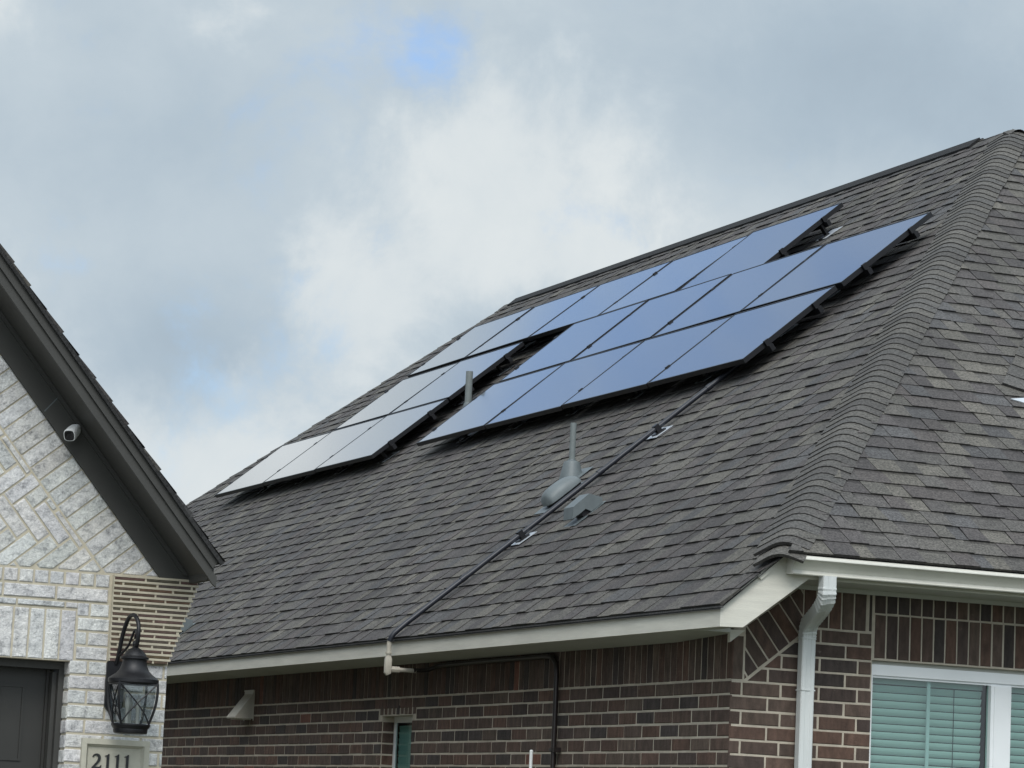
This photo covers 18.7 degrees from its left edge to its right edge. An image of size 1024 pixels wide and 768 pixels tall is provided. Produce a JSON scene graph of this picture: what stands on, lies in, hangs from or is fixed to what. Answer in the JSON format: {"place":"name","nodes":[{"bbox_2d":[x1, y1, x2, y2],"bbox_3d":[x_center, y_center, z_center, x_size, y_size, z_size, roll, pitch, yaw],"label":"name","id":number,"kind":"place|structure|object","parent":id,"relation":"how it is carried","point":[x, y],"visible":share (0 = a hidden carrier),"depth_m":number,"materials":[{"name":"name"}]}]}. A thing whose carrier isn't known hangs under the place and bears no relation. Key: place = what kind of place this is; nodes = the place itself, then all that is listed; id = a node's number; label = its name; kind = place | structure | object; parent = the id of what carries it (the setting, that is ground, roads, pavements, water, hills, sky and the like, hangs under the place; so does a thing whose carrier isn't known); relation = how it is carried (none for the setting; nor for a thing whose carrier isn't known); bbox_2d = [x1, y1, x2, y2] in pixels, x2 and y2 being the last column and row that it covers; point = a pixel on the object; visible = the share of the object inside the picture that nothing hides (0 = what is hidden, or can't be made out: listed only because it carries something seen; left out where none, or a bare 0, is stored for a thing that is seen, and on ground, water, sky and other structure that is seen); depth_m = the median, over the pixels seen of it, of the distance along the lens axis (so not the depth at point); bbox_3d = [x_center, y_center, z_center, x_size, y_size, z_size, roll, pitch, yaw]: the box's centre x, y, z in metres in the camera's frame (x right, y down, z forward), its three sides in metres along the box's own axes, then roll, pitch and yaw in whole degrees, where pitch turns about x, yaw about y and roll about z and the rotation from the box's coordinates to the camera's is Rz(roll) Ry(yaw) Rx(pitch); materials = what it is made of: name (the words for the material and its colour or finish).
{"place":"outdoors","nodes":[
{"label":"outdoors","id":0,"kind":"place"},
{"bbox_2d":[0,244,224,767],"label":"brick house","id":1,"kind":"structure","parent":0,"point":[103,535],"depth_m":17.34,"materials":[{"name":"white brick"}]},
{"bbox_2d":[0,667,49,767],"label":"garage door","id":2,"kind":"structure","parent":1,"relation":"in","point":[23,691],"depth_m":17.38,"materials":[{"name":"paint"}]},
{"bbox_2d":[64,424,80,440],"bbox_3d":[-2.442,0.270,17.354,0.067,0.109,0.157,1,-8,11],"label":"security camera","id":3,"kind":"object","parent":1,"relation":"attached to","point":[72,432],"visible":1,"depth_m":17.29,"materials":[{"name":"white plastic"}]},
{"bbox_2d":[79,738,149,767],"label":"address plaque","id":4,"kind":"object","parent":1,"relation":"attached to","point":[103,753],"visible":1,"depth_m":17.30,"materials":[{"name":"stone"}]},
{"bbox_2d":[104,613,158,734],"bbox_3d":[-2.103,1.598,17.210,0.280,0.668,0.389,6,-9,-23],"label":"wall lantern","id":5,"kind":"object","parent":1,"relation":"attached to","point":[131,669],"depth_m":17.11,"materials":[{"name":"black metal"}]},
{"bbox_2d":[0,0,1023,504],"label":"sky","id":6,"kind":"structure","parent":0,"point":[245,219],"materials":[{"name":"white"}]},
{"label":"ground","id":7,"kind":"structure","parent":0,"visible":0},
{"bbox_2d":[529,750,532,767],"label":"white pipe","id":8,"kind":"object","parent":7,"relation":"on","point":[531,759],"visible":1,"depth_m":19.89,"materials":[{"name":"plastic"}]},
{"bbox_2d":[161,129,1023,767],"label":"brick house","id":9,"kind":"structure","parent":7,"relation":"on","point":[801,545],"depth_m":20.74,"materials":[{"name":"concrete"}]},
{"bbox_2d":[179,618,194,634],"bbox_3d":[-2.990,2.179,27.762,0.300,0.128,0.200,-37,8,-23],"label":"hood vent","id":10,"kind":"object","parent":9,"relation":"on","point":[188,623],"visible":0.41,"depth_m":27.72,"materials":[{"name":"grey metal"}]},
{"bbox_2d":[227,690,254,720],"bbox_3d":[-2.235,2.642,25.661,0.158,0.252,0.249,6,-9,-23],"label":"exhaust hood","id":11,"kind":"object","parent":9,"relation":"attached to","point":[243,709],"visible":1,"depth_m":25.58,"materials":[{"name":"beige paint"}]},
{"bbox_2d":[230,440,398,493],"bbox_3d":[-2.047,0.903,31.788,0.188,0.202,4.915,6,-9,-23],"label":"mounting rail","id":12,"kind":"object","parent":9,"relation":"on","point":[392,446],"visible":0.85,"depth_m":29.80,"materials":[{"name":"metal"}]},
{"bbox_2d":[215,432,329,497],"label":"solar panel","id":13,"kind":"object","parent":12,"relation":"on","point":[262,471],"visible":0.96,"depth_m":33.33,"materials":[{"name":"grey glass"}]},
{"bbox_2d":[263,416,384,485],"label":"solar panel","id":14,"kind":"object","parent":12,"relation":"on","point":[314,456],"visible":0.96,"depth_m":31.85,"materials":[{"name":"grey glass"}]},
{"bbox_2d":[314,399,448,471],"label":"solar panel","id":15,"kind":"object","parent":12,"relation":"on","point":[371,442],"visible":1,"depth_m":30.26,"materials":[{"name":"grey glass"}]},
{"bbox_2d":[264,410,436,458],"bbox_3d":[-1.677,0.625,31.982,0.188,0.202,4.915,6,-9,-23],"label":"mounting rail","id":16,"kind":"object","parent":9,"relation":"on","point":[432,416],"visible":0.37,"depth_m":29.75,"materials":[{"name":"metal"}]},
{"bbox_2d":[392,716,412,767],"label":"window","id":17,"kind":"structure","parent":9,"relation":"in","point":[402,725],"depth_m":22.72,"materials":[{"name":"white plastic"}]},
{"bbox_2d":[348,386,476,418],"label":"mounting rail","id":18,"kind":"object","parent":9,"relation":"on","point":[461,397],"visible":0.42,"depth_m":30.14,"materials":[{"name":"metal"}]},
{"bbox_2d":[334,362,457,429],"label":"solar panel","id":19,"kind":"object","parent":18,"relation":"on","point":[393,398],"visible":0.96,"depth_m":32.23,"materials":[{"name":"grey glass"}]},
{"bbox_2d":[389,342,524,414],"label":"solar panel","id":20,"kind":"object","parent":18,"relation":"on","point":[449,384],"visible":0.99,"depth_m":30.68,"materials":[{"name":"grey glass"}]},
{"bbox_2d":[384,353,513,392],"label":"mounting rail","id":21,"kind":"object","parent":9,"relation":"on","point":[508,359],"visible":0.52,"depth_m":30.29,"materials":[{"name":"metal"}]},
{"bbox_2d":[462,371,472,407],"bbox_3d":[-0.412,0.079,29.588,0.120,0.402,0.120,6,-9,-23],"label":"vent pipe","id":22,"kind":"object","parent":9,"relation":"on","point":[468,387],"visible":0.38,"depth_m":29.57,"materials":[{"name":"grey metal"}]},
{"bbox_2d":[534,476,582,514],"bbox_3d":[0.366,0.812,22.746,0.311,0.293,0.300,6,-9,-23],"label":"hood vent","id":23,"kind":"object","parent":9,"relation":"on","point":[555,492],"visible":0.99,"depth_m":22.68,"materials":[{"name":"grey metal"}]},
{"bbox_2d":[384,364,742,767],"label":"electrical conduit","id":24,"kind":"object","parent":9,"relation":"attached to","point":[521,535],"visible":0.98,"depth_m":21.98,"materials":[{"name":"black metal"}]},
{"bbox_2d":[559,423,592,479],"bbox_3d":[0.430,0.555,23.199,0.249,0.538,0.320,6,-9,-23],"label":"vent pipe","id":25,"kind":"object","parent":9,"relation":"on","point":[571,466],"visible":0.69,"depth_m":23.16,"materials":[{"name":"grey metal"}]},
{"bbox_2d":[563,493,605,526],"bbox_3d":[0.481,0.866,21.693,0.300,0.128,0.200,-37,8,-23],"label":"hood vent","id":26,"kind":"object","parent":9,"relation":"on","point":[580,507],"visible":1,"depth_m":21.64,"materials":[{"name":"grey metal"}]},
{"bbox_2d":[432,338,775,442],"bbox_3d":[0.629,0.137,25.607,0.188,0.202,6.574,6,-9,-23],"label":"mounting rail","id":27,"kind":"object","parent":9,"relation":"on","point":[770,346],"visible":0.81,"depth_m":24.67,"materials":[{"name":"metal"}]},
{"bbox_2d":[416,363,563,446],"bbox_3d":[-0.199,0.195,27.915,0.965,0.039,1.597,-37,9,-23],"label":"solar panel","id":28,"kind":"object","parent":27,"relation":"on","point":[482,410],"visible":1,"depth_m":27.87,"materials":[{"name":"blue glass"}]},
{"bbox_2d":[485,341,642,428],"bbox_3d":[0.440,0.014,26.431,0.965,0.039,1.597,-38,9,-23],"label":"solar panel","id":29,"kind":"object","parent":27,"relation":"on","point":[554,391],"visible":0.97,"depth_m":26.40,"materials":[{"name":"blue glass"}]},
{"bbox_2d":[561,315,732,408],"bbox_3d":[1.079,-0.168,24.947,0.965,0.040,1.597,-37,9,-23],"label":"solar panel","id":30,"kind":"object","parent":27,"relation":"on","point":[641,365],"visible":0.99,"depth_m":24.91,"materials":[{"name":"blue glass"}]},
{"bbox_2d":[647,286,837,386],"bbox_3d":[1.718,-0.349,23.463,0.965,0.040,1.597,-38,9,-23],"label":"solar panel","id":31,"kind":"object","parent":27,"relation":"on","point":[737,339],"visible":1,"depth_m":23.35,"materials":[{"name":"blue glass"}]},
{"bbox_2d":[421,248,788,364],"bbox_3d":[0.708,-0.575,29.614,0.188,0.202,8.170,6,-9,-23],"label":"mounting rail","id":32,"kind":"object","parent":9,"relation":"on","point":[783,253],"visible":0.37,"depth_m":27.37,"materials":[{"name":"metal"}]},
{"bbox_2d":[408,307,533,377],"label":"solar panel","id":33,"kind":"object","parent":32,"relation":"on","point":[461,348],"visible":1,"depth_m":32.61,"materials":[{"name":"grey glass"}]},
{"bbox_2d":[465,285,598,358],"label":"solar panel","id":34,"kind":"object","parent":32,"relation":"on","point":[524,327],"visible":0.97,"depth_m":31.13,"materials":[{"name":"blue glass"}]},
{"bbox_2d":[528,260,672,340],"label":"solar panel","id":35,"kind":"object","parent":32,"relation":"on","point":[599,299],"visible":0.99,"depth_m":29.68,"materials":[{"name":"blue glass"}]},
{"bbox_2d":[599,235,747,314],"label":"solar panel","id":36,"kind":"object","parent":32,"relation":"on","point":[675,275],"visible":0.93,"depth_m":28.19,"materials":[{"name":"blue glass"}]},
{"bbox_2d":[677,202,843,290],"bbox_3d":[2.112,-1.151,26.739,0.965,0.038,1.597,-38,9,-23],"label":"solar panel","id":37,"kind":"object","parent":32,"relation":"on","point":[758,247],"visible":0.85,"depth_m":26.64,"materials":[{"name":"blue glass"}]},
{"bbox_2d":[472,301,823,399],"bbox_3d":[0.999,-0.141,25.800,0.188,0.202,6.574,6,-9,-23],"label":"mounting rail","id":38,"kind":"object","parent":9,"relation":"on","point":[817,309],"visible":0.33,"depth_m":22.84,"materials":[{"name":"metal"}]},
{"bbox_2d":[456,215,842,339],"bbox_3d":[1.079,-0.854,29.805,0.188,0.202,8.175,6,-9,-23],"label":"mounting rail","id":39,"kind":"object","parent":9,"relation":"on","point":[824,225],"visible":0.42,"depth_m":26.12,"materials":[{"name":"metal"}]},
{"bbox_2d":[514,262,873,368],"bbox_3d":[1.384,-0.430,26.001,0.188,0.202,6.574,6,-9,-23],"label":"mounting rail","id":40,"kind":"object","parent":9,"relation":"on","point":[867,269],"visible":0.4,"depth_m":23.05,"materials":[{"name":"metal"}]},
{"bbox_2d":[499,300,647,381],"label":"solar panel","id":41,"kind":"object","parent":40,"relation":"on","point":[573,341],"visible":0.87,"depth_m":28.27,"materials":[{"name":"blue glass"}]},
{"bbox_2d":[571,274,731,360],"bbox_3d":[1.195,-0.554,26.825,0.965,0.038,1.597,-38,9,-23],"label":"solar panel","id":42,"kind":"object","parent":40,"relation":"on","point":[649,319],"visible":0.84,"depth_m":26.77,"materials":[{"name":"blue glass"}]},
{"bbox_2d":[652,244,824,337],"bbox_3d":[1.833,-0.735,25.341,0.965,0.038,1.597,-38,9,-23],"label":"solar panel","id":43,"kind":"object","parent":40,"relation":"on","point":[735,293],"visible":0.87,"depth_m":25.30,"materials":[{"name":"blue glass"}]},
{"bbox_2d":[741,212,932,311],"bbox_3d":[2.472,-0.917,23.857,0.965,0.039,1.597,-37,9,-23],"label":"solar panel","id":44,"kind":"object","parent":40,"relation":"on","point":[838,263],"visible":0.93,"depth_m":23.75,"materials":[{"name":"blue glass"}]},
{"bbox_2d":[554,226,920,338],"bbox_3d":[1.754,-0.709,26.194,0.188,0.202,6.574,6,-9,-23],"label":"mounting rail","id":45,"kind":"object","parent":9,"relation":"on","point":[914,233],"visible":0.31,"depth_m":23.21,"materials":[{"name":"metal"}]},
{"bbox_2d":[869,661,1023,767],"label":"window","id":46,"kind":"structure","parent":9,"relation":"in","point":[1000,684],"depth_m":18.41,"materials":[{"name":"white plastic"}]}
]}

